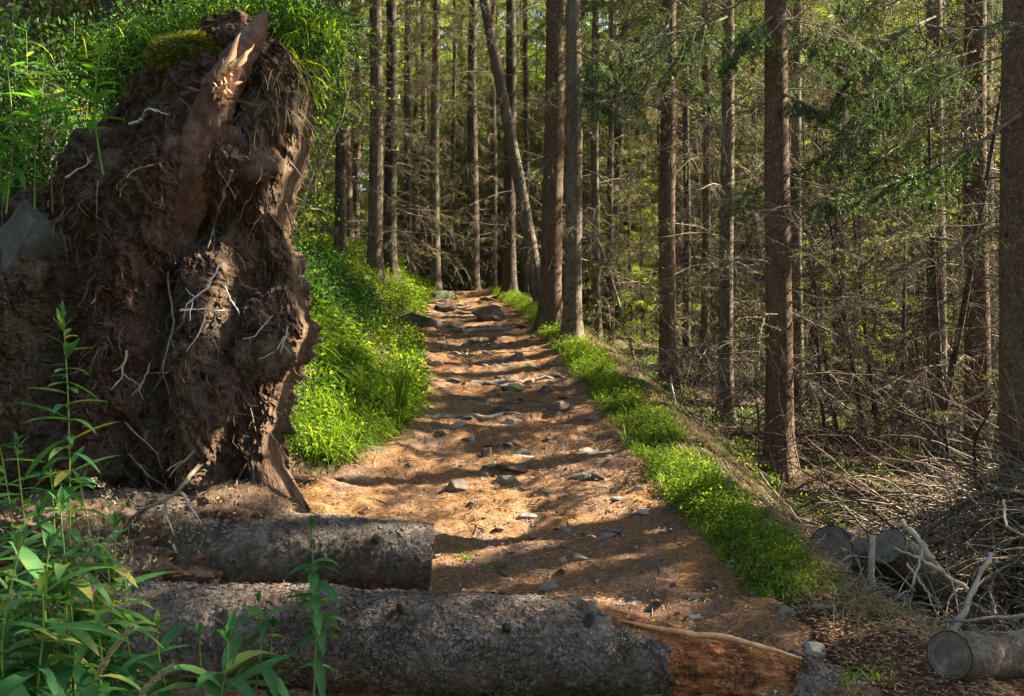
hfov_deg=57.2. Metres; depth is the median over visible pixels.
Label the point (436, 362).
stone
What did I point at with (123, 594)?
seeding grass
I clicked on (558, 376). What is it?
rock
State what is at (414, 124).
spruce tree
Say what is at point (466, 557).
grass tuft
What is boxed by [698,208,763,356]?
dead sapling
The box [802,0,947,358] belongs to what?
spruce tree
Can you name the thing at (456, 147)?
spruce tree
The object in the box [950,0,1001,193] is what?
spruce tree
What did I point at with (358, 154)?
spruce tree
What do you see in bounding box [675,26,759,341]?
spruce tree
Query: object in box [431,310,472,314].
path root
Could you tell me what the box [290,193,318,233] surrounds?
young spruce
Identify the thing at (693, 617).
stone
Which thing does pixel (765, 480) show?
stick
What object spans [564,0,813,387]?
spruce tree
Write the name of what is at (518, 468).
rock
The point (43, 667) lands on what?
fireweed
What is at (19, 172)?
fireweed
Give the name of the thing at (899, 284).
young spruce
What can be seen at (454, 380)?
rock
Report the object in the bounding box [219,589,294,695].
fireweed
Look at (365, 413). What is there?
bank grass
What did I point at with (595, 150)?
spruce tree
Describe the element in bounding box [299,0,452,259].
spruce tree
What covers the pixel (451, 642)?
fallen log
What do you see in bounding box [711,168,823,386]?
dead sapling
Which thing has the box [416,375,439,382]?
rock
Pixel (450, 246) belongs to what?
spruce tree
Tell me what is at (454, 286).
spruce tree
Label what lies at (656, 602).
stone
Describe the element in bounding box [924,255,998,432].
dead sapling
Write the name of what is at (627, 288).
young spruce
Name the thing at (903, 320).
dead sapling
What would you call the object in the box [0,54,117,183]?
shrub
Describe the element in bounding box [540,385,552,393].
stone
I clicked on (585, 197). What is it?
spruce tree
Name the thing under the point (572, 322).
spruce tree
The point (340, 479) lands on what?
rock
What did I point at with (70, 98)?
fireweed
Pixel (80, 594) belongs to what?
fireweed
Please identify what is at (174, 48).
moss cushion
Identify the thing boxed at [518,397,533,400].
rock
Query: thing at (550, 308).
spruce tree
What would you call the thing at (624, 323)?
leaning pole
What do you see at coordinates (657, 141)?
spruce tree
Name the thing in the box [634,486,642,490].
stone
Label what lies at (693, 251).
dead sapling
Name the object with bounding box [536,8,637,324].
spruce tree
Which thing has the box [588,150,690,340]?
young spruce
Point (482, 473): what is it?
stone
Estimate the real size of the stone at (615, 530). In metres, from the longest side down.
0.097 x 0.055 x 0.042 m
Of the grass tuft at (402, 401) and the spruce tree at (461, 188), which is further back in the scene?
the spruce tree at (461, 188)
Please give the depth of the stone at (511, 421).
8.10 m
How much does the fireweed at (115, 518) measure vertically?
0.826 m
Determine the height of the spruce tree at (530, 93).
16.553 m
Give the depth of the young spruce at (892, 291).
27.04 m
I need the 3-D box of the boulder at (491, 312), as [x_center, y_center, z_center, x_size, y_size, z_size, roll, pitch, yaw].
[-0.374,-0.527,14.784,0.528,0.343,0.392,0,0,-17]
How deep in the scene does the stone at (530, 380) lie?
9.41 m
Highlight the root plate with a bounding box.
[0,10,329,589]
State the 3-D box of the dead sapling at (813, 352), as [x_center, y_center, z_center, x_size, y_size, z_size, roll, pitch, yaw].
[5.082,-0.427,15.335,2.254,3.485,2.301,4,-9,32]
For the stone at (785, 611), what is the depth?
4.50 m
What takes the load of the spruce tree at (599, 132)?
on the ground at (300, 472)
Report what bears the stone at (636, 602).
on the path at (640, 565)
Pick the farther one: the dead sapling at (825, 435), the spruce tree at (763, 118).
the spruce tree at (763, 118)
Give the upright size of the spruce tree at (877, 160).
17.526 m
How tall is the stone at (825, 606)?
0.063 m
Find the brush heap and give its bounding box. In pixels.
[739,362,1023,631]
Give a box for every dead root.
[144,464,200,515]
[163,505,173,534]
[179,491,201,524]
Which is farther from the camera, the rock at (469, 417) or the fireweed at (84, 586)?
the rock at (469, 417)
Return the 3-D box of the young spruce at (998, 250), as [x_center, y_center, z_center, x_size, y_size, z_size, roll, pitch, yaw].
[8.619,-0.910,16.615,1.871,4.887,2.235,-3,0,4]
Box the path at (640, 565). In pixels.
[134,289,886,695]
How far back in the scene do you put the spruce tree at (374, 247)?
15.73 m
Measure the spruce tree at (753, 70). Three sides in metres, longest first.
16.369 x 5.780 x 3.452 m
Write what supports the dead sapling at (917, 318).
on the ground at (300, 472)
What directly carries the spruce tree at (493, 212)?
on the ground at (300, 472)
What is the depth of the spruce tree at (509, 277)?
18.91 m
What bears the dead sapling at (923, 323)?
on the ground at (300, 472)
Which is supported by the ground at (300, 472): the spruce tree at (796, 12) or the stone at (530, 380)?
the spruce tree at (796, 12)
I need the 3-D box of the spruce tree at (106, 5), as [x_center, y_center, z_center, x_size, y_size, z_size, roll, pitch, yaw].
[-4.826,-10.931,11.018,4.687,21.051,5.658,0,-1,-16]
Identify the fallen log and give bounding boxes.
[0,578,870,695]
[129,491,434,590]
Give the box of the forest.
[31,0,1002,369]
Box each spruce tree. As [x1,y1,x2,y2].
[0,0,97,187]
[0,0,209,180]
[14,0,152,187]
[15,0,52,91]
[15,0,76,169]
[15,0,97,140]
[16,1,96,172]
[47,0,191,130]
[133,0,231,27]
[160,0,350,169]
[191,0,366,238]
[208,6,346,209]
[293,43,326,230]
[293,59,333,223]
[297,0,502,295]
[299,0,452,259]
[300,0,504,287]
[302,1,347,235]
[306,0,420,245]
[308,0,403,241]
[313,1,403,239]
[318,0,403,241]
[318,0,497,290]
[362,0,488,282]
[364,0,465,280]
[364,0,517,290]
[365,0,428,253]
[384,2,451,286]
[396,1,450,279]
[397,0,505,290]
[397,1,457,285]
[397,2,430,241]
[398,0,537,290]
[398,1,537,290]
[403,15,463,288]
[414,0,633,307]
[418,0,516,290]
[418,8,482,290]
[419,16,484,282]
[422,0,639,330]
[426,5,489,286]
[428,0,540,288]
[428,17,467,288]
[434,0,586,296]
[439,0,545,288]
[443,4,532,274]
[456,0,565,296]
[456,8,543,285]
[460,0,545,286]
[462,0,615,296]
[466,26,543,289]
[471,0,660,343]
[479,2,607,314]
[485,30,543,288]
[497,1,613,316]
[499,0,717,351]
[502,0,562,287]
[503,0,719,342]
[516,0,590,298]
[516,6,587,295]
[522,8,604,325]
[527,0,913,440]
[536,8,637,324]
[549,0,829,410]
[562,1,710,333]
[564,0,676,314]
[564,0,693,333]
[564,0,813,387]
[576,0,984,483]
[582,0,764,370]
[582,15,644,313]
[583,8,656,303]
[585,9,658,332]
[586,0,738,325]
[614,1,753,342]
[614,1,763,328]
[618,2,675,337]
[631,3,759,342]
[634,27,720,329]
[639,18,739,325]
[647,22,721,338]
[675,0,945,413]
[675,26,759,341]
[688,21,749,305]
[692,2,852,338]
[703,0,1002,470]
[710,0,880,370]
[710,7,828,322]
[711,4,814,348]
[713,6,807,313]
[717,4,758,342]
[737,0,949,391]
[747,4,870,353]
[751,4,876,361]
[789,0,1001,501]
[801,0,962,372]
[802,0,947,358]
[803,0,1001,491]
[804,0,1023,623]
[805,6,911,324]
[805,7,914,296]
[821,1,953,345]
[844,0,1002,517]
[873,0,1002,410]
[874,0,963,371]
[907,2,1001,243]
[909,80,1000,277]
[913,0,998,204]
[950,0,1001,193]
[987,100,1000,122]
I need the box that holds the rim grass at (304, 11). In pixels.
[17,0,388,126]
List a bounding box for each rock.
[335,477,345,481]
[365,446,384,450]
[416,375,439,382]
[436,429,446,434]
[444,378,460,382]
[450,327,462,331]
[461,397,487,403]
[462,416,472,419]
[481,338,497,341]
[491,406,510,412]
[494,465,528,471]
[496,475,519,483]
[498,363,511,365]
[500,384,523,391]
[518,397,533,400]
[550,374,562,378]
[558,394,567,398]
[570,473,590,480]
[618,436,637,441]
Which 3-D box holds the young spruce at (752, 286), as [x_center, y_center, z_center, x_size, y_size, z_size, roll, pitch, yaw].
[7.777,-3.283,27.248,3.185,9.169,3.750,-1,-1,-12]
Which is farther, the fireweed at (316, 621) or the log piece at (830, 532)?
the log piece at (830, 532)
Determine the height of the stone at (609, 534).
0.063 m
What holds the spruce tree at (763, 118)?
on the ground at (300, 472)
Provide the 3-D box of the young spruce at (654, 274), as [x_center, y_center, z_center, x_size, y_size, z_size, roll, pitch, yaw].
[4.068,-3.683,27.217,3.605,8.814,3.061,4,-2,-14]
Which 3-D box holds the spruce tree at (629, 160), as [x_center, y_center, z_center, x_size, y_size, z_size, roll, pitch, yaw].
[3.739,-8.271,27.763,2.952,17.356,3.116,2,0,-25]
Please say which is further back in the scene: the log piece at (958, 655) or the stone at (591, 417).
the stone at (591, 417)
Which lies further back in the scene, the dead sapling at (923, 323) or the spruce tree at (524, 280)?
the spruce tree at (524, 280)
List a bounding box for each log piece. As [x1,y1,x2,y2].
[810,525,929,609]
[875,528,1005,631]
[926,630,1023,680]
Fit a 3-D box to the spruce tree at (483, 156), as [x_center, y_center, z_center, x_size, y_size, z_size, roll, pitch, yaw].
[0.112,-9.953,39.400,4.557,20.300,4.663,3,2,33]
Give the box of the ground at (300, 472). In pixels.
[0,196,1023,695]
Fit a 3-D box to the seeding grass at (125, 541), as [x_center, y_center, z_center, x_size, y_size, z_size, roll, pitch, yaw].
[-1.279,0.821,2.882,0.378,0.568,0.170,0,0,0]
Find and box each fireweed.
[0,22,53,169]
[0,57,57,213]
[0,136,13,198]
[0,399,58,677]
[0,431,89,690]
[0,500,109,695]
[0,501,53,691]
[0,524,112,695]
[0,525,83,695]
[0,573,72,695]
[0,573,132,695]
[0,615,54,695]
[2,52,81,208]
[5,468,92,690]
[10,485,117,695]
[13,300,120,687]
[15,569,99,695]
[31,535,165,694]
[43,13,91,145]
[51,41,126,174]
[60,467,139,687]
[66,615,146,695]
[67,548,164,695]
[72,580,190,695]
[91,510,174,695]
[117,610,194,695]
[149,621,228,695]
[159,610,296,695]
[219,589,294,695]
[246,617,294,695]
[285,516,345,695]
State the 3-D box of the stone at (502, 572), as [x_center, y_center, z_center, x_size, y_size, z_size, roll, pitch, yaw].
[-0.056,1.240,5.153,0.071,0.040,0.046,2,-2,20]
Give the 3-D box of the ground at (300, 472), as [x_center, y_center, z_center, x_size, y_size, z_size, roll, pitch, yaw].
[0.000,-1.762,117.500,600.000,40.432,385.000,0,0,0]
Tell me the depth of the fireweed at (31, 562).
2.66 m
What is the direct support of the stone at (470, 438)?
on the path at (640, 565)
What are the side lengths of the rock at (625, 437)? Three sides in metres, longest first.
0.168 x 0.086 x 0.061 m
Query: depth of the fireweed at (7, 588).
2.72 m
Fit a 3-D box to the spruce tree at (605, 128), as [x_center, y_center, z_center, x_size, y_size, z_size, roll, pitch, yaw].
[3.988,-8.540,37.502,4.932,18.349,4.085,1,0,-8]
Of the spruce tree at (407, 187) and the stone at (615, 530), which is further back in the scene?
the spruce tree at (407, 187)
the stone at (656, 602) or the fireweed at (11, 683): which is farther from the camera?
the stone at (656, 602)
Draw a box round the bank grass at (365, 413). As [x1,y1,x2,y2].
[284,276,450,472]
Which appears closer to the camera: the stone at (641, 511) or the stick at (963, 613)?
the stick at (963, 613)
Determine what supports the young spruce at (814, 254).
on the ground at (300, 472)
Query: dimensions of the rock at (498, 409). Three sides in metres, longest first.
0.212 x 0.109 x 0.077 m
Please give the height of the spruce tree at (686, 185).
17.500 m
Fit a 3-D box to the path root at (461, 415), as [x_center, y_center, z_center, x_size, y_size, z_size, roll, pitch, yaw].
[-0.267,0.596,8.258,1.000,0.091,0.301,0,0,0]
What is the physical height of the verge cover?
3.073 m
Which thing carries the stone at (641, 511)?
on the path at (640, 565)
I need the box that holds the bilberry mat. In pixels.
[30,0,386,153]
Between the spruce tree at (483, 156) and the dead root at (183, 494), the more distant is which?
the spruce tree at (483, 156)
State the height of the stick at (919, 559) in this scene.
0.287 m
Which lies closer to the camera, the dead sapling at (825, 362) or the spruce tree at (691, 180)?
the dead sapling at (825, 362)
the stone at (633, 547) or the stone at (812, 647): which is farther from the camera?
the stone at (633, 547)
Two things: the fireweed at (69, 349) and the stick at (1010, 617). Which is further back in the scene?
the stick at (1010, 617)
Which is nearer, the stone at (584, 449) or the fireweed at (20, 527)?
the fireweed at (20, 527)
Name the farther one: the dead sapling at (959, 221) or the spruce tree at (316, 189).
the spruce tree at (316, 189)
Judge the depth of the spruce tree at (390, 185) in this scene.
17.41 m
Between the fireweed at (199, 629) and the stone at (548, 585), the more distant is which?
the stone at (548, 585)
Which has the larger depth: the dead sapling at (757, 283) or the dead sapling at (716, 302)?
the dead sapling at (716, 302)
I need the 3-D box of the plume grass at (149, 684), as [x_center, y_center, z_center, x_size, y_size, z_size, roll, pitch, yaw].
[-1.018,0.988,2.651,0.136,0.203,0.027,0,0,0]
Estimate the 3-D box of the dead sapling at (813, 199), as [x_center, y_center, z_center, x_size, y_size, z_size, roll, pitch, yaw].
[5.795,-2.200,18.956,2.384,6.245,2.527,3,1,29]
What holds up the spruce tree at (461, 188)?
on the ground at (300, 472)
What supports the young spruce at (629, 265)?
on the ground at (300, 472)
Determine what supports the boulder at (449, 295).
on the ground at (300, 472)
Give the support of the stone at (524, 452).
on the ground at (300, 472)
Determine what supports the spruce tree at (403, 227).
on the ground at (300, 472)
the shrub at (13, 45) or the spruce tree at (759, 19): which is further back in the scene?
the spruce tree at (759, 19)
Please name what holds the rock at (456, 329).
on the ground at (300, 472)
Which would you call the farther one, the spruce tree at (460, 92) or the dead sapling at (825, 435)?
the spruce tree at (460, 92)
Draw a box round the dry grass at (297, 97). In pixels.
[234,55,371,142]
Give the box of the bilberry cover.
[0,171,441,465]
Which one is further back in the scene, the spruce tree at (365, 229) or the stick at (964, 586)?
the spruce tree at (365, 229)
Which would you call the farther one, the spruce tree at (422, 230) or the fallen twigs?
the spruce tree at (422, 230)
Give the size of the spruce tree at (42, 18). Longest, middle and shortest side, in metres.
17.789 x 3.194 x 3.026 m
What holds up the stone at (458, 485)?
on the ground at (300, 472)
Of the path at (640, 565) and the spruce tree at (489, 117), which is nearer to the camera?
the path at (640, 565)
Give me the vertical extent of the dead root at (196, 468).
0.226 m
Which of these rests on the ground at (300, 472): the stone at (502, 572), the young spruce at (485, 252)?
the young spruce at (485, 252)
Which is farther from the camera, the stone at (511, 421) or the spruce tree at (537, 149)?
the spruce tree at (537, 149)
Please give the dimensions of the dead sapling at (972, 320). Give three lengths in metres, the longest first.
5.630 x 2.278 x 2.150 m
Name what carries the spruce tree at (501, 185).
on the ground at (300, 472)
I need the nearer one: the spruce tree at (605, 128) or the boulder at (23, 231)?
the boulder at (23, 231)
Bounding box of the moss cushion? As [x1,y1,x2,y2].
[142,28,227,75]
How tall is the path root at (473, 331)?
0.188 m
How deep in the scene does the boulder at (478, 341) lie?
11.93 m
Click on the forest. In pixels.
(655, 152)
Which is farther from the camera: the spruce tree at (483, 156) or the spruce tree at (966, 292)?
the spruce tree at (483, 156)
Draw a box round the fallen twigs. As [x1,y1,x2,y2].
[587,240,1022,629]
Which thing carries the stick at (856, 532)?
on the brush heap
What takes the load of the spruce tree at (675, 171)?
on the ground at (300, 472)
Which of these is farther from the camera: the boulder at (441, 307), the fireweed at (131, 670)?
the boulder at (441, 307)
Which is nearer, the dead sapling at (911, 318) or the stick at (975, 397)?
the stick at (975, 397)
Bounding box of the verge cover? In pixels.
[488,283,957,637]
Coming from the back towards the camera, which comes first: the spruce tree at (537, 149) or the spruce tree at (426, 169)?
the spruce tree at (426, 169)
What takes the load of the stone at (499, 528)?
on the path at (640, 565)
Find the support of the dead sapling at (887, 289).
on the ground at (300, 472)
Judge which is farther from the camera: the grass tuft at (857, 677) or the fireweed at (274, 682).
the grass tuft at (857, 677)
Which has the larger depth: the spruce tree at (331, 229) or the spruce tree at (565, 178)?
the spruce tree at (565, 178)
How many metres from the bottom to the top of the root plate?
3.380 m
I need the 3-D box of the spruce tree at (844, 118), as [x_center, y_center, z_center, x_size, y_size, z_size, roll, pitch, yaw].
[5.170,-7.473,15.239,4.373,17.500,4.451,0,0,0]
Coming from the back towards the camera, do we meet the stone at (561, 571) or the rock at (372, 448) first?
the rock at (372, 448)
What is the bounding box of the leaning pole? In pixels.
[596,238,637,368]
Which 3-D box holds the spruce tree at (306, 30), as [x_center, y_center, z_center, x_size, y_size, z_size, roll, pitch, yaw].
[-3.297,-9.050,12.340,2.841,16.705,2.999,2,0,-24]
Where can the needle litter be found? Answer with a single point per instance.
(989, 682)
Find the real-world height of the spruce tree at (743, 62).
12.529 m
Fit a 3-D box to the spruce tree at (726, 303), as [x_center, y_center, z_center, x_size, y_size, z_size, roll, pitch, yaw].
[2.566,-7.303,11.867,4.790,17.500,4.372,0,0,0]
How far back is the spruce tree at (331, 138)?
26.38 m
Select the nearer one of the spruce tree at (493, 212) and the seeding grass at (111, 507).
the seeding grass at (111, 507)
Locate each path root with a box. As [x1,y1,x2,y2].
[425,411,537,419]
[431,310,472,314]
[450,344,478,353]
[461,324,533,333]
[469,374,576,385]
[518,433,616,456]
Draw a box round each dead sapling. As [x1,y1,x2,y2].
[618,131,764,380]
[640,124,764,383]
[646,195,866,435]
[653,178,758,377]
[675,122,756,356]
[675,125,761,351]
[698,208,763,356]
[699,156,805,364]
[710,169,922,482]
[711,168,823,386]
[712,54,888,385]
[718,202,916,447]
[724,78,959,457]
[734,152,871,358]
[745,84,854,358]
[746,54,884,380]
[748,223,903,389]
[751,120,991,453]
[761,127,887,366]
[798,135,997,463]
[811,179,923,392]
[818,233,918,396]
[820,202,960,394]
[842,227,994,462]
[851,252,997,456]
[861,126,963,393]
[864,110,1000,493]
[870,131,960,382]
[872,214,959,377]
[885,80,999,411]
[886,167,995,384]
[886,250,963,399]
[889,233,998,445]
[896,213,995,367]
[903,183,998,384]
[908,48,1000,495]
[921,147,999,343]
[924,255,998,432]
[928,246,998,452]
[950,260,998,423]
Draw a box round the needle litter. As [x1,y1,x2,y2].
[113,312,1023,695]
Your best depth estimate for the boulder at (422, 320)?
13.23 m
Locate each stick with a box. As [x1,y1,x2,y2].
[671,375,675,403]
[700,414,704,428]
[757,469,806,527]
[851,521,863,542]
[894,544,928,599]
[894,547,968,590]
[900,520,935,561]
[906,562,938,615]
[922,613,1023,623]
[950,552,992,630]
[961,383,992,405]
[988,591,995,613]
[1002,499,1023,536]
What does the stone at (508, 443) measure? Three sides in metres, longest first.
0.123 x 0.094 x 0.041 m
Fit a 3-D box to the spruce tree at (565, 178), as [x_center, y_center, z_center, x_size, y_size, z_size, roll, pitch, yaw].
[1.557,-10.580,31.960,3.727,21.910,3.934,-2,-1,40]
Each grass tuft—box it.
[271,22,301,48]
[315,2,359,39]
[324,11,355,42]
[390,351,415,407]
[443,537,463,548]
[454,549,481,560]
[486,560,508,569]
[832,651,914,689]
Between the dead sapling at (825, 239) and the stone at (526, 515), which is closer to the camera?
the stone at (526, 515)
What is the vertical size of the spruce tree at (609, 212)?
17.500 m
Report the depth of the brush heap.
6.06 m
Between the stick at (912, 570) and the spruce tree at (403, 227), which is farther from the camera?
the spruce tree at (403, 227)
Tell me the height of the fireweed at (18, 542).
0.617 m
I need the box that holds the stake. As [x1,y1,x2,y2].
[867,535,875,592]
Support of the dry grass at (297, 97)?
on the root plate
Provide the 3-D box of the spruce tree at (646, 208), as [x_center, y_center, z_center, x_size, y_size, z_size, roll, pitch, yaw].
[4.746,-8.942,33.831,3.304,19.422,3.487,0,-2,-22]
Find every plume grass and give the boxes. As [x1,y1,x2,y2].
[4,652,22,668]
[91,624,135,684]
[139,663,174,695]
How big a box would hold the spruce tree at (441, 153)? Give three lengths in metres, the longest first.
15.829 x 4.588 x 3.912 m
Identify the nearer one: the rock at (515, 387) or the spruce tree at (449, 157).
the rock at (515, 387)
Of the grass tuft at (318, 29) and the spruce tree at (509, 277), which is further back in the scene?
the spruce tree at (509, 277)
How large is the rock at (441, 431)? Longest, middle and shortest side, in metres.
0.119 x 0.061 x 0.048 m
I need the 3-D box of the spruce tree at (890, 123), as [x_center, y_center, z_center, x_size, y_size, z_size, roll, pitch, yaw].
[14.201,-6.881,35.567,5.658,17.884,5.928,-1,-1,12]
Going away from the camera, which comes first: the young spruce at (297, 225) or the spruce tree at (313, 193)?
the young spruce at (297, 225)
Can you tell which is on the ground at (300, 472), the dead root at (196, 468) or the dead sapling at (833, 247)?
the dead sapling at (833, 247)
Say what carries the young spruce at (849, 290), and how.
on the ground at (300, 472)
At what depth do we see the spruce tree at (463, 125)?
45.56 m
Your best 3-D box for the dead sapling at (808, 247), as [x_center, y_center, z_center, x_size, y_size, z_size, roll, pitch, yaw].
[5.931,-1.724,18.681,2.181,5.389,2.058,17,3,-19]
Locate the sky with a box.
[321,0,923,244]
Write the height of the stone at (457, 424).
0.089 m
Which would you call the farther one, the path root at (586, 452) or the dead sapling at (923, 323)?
the dead sapling at (923, 323)
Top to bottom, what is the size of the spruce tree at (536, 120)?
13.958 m
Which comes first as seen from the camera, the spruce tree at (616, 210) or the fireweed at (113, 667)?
the fireweed at (113, 667)
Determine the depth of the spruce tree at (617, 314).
26.15 m
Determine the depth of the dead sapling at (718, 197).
15.41 m
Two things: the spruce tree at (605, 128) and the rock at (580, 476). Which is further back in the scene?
the spruce tree at (605, 128)
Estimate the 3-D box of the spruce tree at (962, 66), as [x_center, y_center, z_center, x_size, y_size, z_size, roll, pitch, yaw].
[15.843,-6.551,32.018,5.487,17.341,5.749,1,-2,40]
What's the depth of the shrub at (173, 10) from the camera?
8.36 m
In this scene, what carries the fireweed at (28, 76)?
on the ground at (300, 472)
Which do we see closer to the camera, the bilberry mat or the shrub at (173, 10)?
the bilberry mat
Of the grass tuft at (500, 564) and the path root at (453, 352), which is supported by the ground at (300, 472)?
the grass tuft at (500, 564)
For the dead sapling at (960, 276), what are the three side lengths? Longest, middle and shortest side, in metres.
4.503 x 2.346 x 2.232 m
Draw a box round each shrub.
[0,0,169,187]
[0,0,171,193]
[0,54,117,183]
[80,6,397,262]
[122,0,238,84]
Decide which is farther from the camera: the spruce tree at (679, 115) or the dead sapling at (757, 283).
the spruce tree at (679, 115)
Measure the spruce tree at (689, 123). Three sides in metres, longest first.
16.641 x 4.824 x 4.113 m
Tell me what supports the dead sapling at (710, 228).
on the ground at (300, 472)
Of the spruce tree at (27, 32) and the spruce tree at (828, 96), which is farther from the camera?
the spruce tree at (828, 96)
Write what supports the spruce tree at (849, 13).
on the ground at (300, 472)
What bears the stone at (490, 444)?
on the path at (640, 565)
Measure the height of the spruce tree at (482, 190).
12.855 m
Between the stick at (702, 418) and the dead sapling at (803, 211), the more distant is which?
the dead sapling at (803, 211)
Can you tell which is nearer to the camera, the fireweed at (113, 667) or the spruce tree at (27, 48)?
the fireweed at (113, 667)
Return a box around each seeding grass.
[35,523,156,617]
[39,568,144,653]
[41,81,63,212]
[56,477,145,678]
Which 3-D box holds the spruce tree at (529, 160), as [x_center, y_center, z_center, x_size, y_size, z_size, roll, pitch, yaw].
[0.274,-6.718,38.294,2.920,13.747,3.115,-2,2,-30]
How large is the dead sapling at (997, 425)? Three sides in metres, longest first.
4.786 x 2.493 x 2.372 m
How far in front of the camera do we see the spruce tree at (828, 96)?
29.52 m
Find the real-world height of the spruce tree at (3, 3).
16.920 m
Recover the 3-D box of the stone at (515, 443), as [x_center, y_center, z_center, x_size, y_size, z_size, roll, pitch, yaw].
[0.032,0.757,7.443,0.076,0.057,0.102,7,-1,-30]
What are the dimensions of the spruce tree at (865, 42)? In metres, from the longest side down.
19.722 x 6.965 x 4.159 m
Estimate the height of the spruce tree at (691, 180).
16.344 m
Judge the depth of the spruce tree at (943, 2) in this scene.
30.92 m
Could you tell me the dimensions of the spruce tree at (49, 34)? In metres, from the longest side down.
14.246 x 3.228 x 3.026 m
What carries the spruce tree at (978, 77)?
on the ground at (300, 472)
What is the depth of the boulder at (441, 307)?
15.71 m
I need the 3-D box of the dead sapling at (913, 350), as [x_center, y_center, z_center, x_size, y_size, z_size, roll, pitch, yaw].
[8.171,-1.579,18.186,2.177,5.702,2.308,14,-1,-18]
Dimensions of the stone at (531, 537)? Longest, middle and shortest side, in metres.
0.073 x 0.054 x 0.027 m
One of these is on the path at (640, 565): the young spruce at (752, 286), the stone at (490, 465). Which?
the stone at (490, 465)
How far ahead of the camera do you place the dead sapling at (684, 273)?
14.72 m
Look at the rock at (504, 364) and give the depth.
10.66 m
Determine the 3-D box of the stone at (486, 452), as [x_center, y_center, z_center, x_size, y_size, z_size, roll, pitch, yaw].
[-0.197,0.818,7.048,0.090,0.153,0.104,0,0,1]
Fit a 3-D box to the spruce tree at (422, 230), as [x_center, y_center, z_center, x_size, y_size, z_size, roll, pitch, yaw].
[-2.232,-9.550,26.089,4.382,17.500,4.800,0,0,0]
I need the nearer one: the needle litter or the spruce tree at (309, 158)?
the needle litter
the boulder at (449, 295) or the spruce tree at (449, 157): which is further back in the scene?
the spruce tree at (449, 157)
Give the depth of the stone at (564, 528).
5.73 m
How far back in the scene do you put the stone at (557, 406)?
8.31 m
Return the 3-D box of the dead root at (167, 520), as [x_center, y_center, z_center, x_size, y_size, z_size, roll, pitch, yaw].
[-1.618,0.814,4.420,0.055,0.147,0.015,0,0,0]
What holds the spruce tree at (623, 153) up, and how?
on the ground at (300, 472)
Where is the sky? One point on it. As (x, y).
(363, 0)
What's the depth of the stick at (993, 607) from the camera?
4.90 m
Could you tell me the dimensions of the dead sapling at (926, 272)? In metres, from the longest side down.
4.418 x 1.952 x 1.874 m
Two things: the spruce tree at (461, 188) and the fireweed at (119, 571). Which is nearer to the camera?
the fireweed at (119, 571)
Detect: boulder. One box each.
[0,198,76,279]
[396,312,447,328]
[429,291,456,299]
[434,304,457,310]
[461,340,488,344]
[472,304,506,320]
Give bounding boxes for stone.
[429,360,443,364]
[447,479,468,490]
[448,421,467,427]
[462,436,474,441]
[467,470,492,476]
[481,447,491,457]
[483,442,492,447]
[484,461,495,467]
[493,525,504,530]
[494,375,507,379]
[496,569,506,576]
[502,442,512,445]
[503,418,521,424]
[511,449,531,455]
[512,439,520,445]
[517,513,536,519]
[524,378,534,382]
[528,535,536,539]
[536,580,556,591]
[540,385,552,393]
[546,401,572,411]
[557,568,564,574]
[558,556,567,562]
[559,526,572,531]
[571,553,588,560]
[579,447,591,451]
[585,415,600,420]
[590,472,605,479]
[600,531,617,537]
[606,528,620,533]
[609,496,625,500]
[622,544,638,551]
[626,600,642,603]
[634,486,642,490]
[636,508,649,514]
[651,599,661,606]
[685,595,701,599]
[685,614,703,621]
[703,580,725,588]
[778,606,795,615]
[805,641,826,656]
[811,604,836,611]
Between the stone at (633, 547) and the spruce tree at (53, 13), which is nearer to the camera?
the stone at (633, 547)
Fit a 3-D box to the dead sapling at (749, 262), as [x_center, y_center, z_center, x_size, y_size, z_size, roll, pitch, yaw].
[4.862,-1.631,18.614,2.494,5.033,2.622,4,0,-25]
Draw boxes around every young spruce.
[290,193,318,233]
[295,131,356,237]
[300,148,333,238]
[441,165,486,290]
[465,192,520,288]
[562,163,625,327]
[582,101,700,336]
[582,134,712,338]
[583,150,658,333]
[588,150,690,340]
[634,210,682,329]
[691,205,745,338]
[733,168,830,358]
[747,96,879,363]
[804,199,894,360]
[823,152,906,365]
[857,163,921,367]
[876,159,925,369]
[912,136,999,343]
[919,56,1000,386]
[955,162,999,389]
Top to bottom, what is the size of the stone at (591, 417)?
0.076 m
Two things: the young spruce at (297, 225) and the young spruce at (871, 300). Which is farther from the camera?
the young spruce at (871, 300)
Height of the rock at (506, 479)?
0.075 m
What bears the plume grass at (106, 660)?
on the ground at (300, 472)
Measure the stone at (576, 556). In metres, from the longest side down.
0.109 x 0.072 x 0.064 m
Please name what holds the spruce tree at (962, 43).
on the ground at (300, 472)
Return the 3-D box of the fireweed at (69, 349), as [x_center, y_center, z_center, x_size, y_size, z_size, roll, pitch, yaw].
[-1.405,0.498,2.963,0.355,1.307,0.328,0,0,0]
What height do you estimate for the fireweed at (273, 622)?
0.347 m

